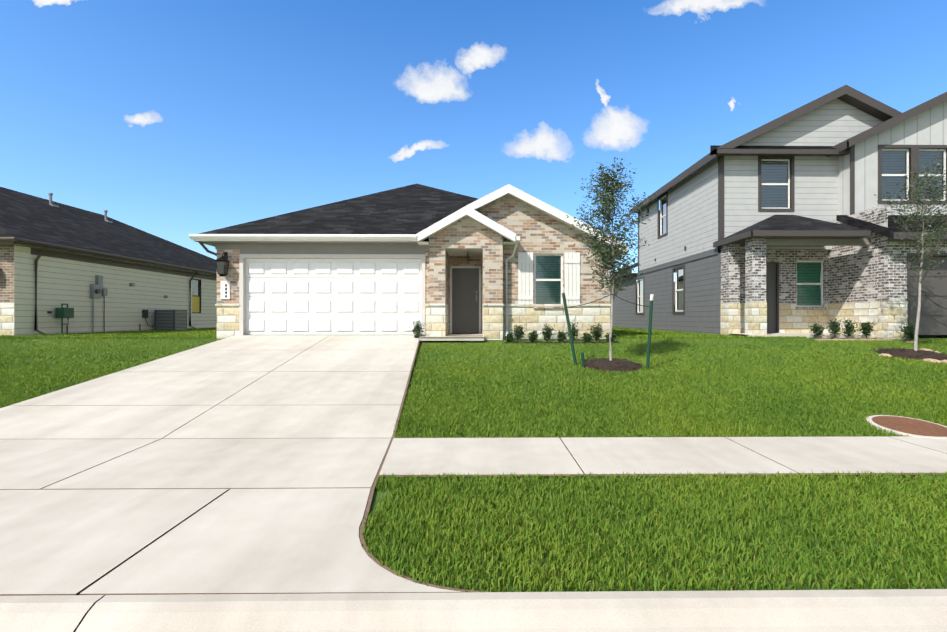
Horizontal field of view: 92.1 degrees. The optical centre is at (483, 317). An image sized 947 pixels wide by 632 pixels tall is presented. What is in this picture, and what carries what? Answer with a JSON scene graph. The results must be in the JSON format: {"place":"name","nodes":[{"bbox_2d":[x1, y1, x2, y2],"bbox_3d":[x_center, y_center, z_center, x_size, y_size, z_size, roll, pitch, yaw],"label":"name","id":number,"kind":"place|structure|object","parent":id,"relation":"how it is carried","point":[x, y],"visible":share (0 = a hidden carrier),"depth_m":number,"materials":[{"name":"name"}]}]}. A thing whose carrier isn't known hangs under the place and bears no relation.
{"place":"outdoors","nodes":[
{"label":"outdoors","id":0,"kind":"place"},
{"bbox_2d":[0,335,485,597],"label":"driveway","id":1,"kind":"structure","parent":0,"point":[243,464],"depth_m":4.15,"materials":[{"name":"concrete"}]},
{"bbox_2d":[0,327,746,336],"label":"lawn grass","id":2,"kind":"structure","parent":0,"point":[617,331],"depth_m":15.08,"materials":[{"name":"green plant"}]},
{"bbox_2d":[189,184,627,339],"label":"house","id":3,"kind":"structure","parent":0,"point":[499,264],"depth_m":12.65,"materials":[{"name":"stone"}]},
{"bbox_2d":[215,252,229,276],"bbox_3d":[-7.094,-1.462,12.387,0.270,0.680,0.295,0,0,-1],"label":"wall lantern","id":4,"kind":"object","parent":3,"relation":"attached to","point":[222,264],"depth_m":12.29,"materials":[{"name":"black metal"}]},
{"bbox_2d":[221,281,229,298],"bbox_3d":[-7.101,-0.762,12.519,0.250,0.500,0.030,0,0,-1],"label":"house number plaque","id":5,"kind":"object","parent":3,"relation":"attached to","point":[225,289],"visible":0.96,"depth_m":12.51,"materials":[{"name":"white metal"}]},
{"bbox_2d":[0,335,946,396],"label":"lawn grass","id":6,"kind":"structure","parent":0,"point":[821,384],"depth_m":9.00,"materials":[{"name":"green plant"}]},
{"bbox_2d":[0,333,946,631],"bbox_3d":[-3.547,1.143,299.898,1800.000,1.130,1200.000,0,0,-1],"label":"ground","id":7,"kind":"structure","parent":0,"point":[378,497],"depth_m":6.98,"materials":[{"name":"green plant"}]},
{"bbox_2d":[0,187,216,335],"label":"house","id":8,"kind":"structure","parent":7,"relation":"on","point":[53,255],"depth_m":17.17,"materials":[{"name":"beige"}]},
{"bbox_2d":[47,275,167,333],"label":"utility boxes","id":9,"kind":"object","parent":8,"relation":"attached to","point":[97,290],"visible":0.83,"depth_m":16.36,"materials":[{"name":"grey metal"}]},
{"bbox_2d":[155,310,186,330],"bbox_3d":[-13.498,0.147,19.683,0.930,0.980,0.950,0,0,-1],"label":"ac condenser","id":10,"kind":"object","parent":7,"relation":"on","point":[169,320],"visible":0.88,"depth_m":19.28,"materials":[{"name":"metal"}]},
{"bbox_2d":[0,589,946,631],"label":"kerb and gutter","id":11,"kind":"structure","parent":7,"relation":"on","point":[899,610],"depth_m":2.22,"materials":[{"name":"concrete"}]},
{"bbox_2d":[409,321,616,342],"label":"shrubs","id":12,"kind":"object","parent":7,"relation":"on","point":[417,330],"visible":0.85,"depth_m":12.14,"materials":[{"name":"green plant"}]},
{"bbox_2d":[566,153,655,360],"bbox_3d":[2.524,-1.144,9.422,1.750,4.236,1.483,0,0,-1],"label":"young oak tree","id":13,"kind":"object","parent":7,"relation":"on","point":[608,259],"visible":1,"depth_m":9.25,"materials":[{"name":"green plant"}]},
{"bbox_2d":[580,358,644,371],"bbox_3d":[2.633,0.943,9.351,1.337,0.205,1.305,0,0,-1],"label":"mulch bed","id":14,"kind":"object","parent":7,"relation":"on","point":[607,364],"visible":0.92,"depth_m":9.10,"materials":[{"name":"brown soil"}]},
{"bbox_2d":[419,338,928,342],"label":"planting beds","id":15,"kind":"object","parent":7,"relation":"on","point":[617,342],"visible":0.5,"depth_m":12.00,"materials":[{"name":"brown soil"}]},
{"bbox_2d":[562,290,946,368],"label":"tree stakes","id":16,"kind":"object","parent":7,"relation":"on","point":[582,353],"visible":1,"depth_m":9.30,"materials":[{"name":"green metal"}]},
{"bbox_2d":[807,318,914,342],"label":"shrubs","id":17,"kind":"object","parent":7,"relation":"on","point":[835,328],"visible":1,"depth_m":12.71,"materials":[{"name":"green plant"}]},
{"bbox_2d":[866,148,946,350],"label":"young oak tree","id":18,"kind":"object","parent":7,"relation":"on","point":[920,200],"visible":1,"depth_m":10.52,"materials":[{"name":"green plant"}]},
{"bbox_2d":[866,415,946,438],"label":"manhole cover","id":19,"kind":"object","parent":7,"relation":"on","point":[913,427],"visible":0.98,"depth_m":5.73,"materials":[{"name":"metal"}]},
{"bbox_2d":[871,348,946,360],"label":"mulch bed","id":20,"kind":"object","parent":7,"relation":"on","point":[910,354],"visible":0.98,"depth_m":10.24,"materials":[{"name":"brown soil"}]},
{"bbox_2d":[879,348,946,362],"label":"edging stones","id":21,"kind":"object","parent":7,"relation":"on","point":[928,359],"visible":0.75,"depth_m":9.75,"materials":[{"name":"beige stone"}]},
{"bbox_2d":[0,0,946,281],"label":"sky","id":22,"kind":"structure","parent":0,"point":[173,119],"materials":[{"name":"blue"}]},
{"bbox_2d":[379,336,946,478],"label":"sidewalk pavement","id":23,"kind":"structure","parent":0,"point":[548,456],"depth_m":4.66,"materials":[{"name":"concrete"}]},
{"bbox_2d":[610,85,946,338],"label":"house","id":24,"kind":"structure","parent":0,"point":[771,229],"depth_m":14.61,"materials":[{"name":"grey"}]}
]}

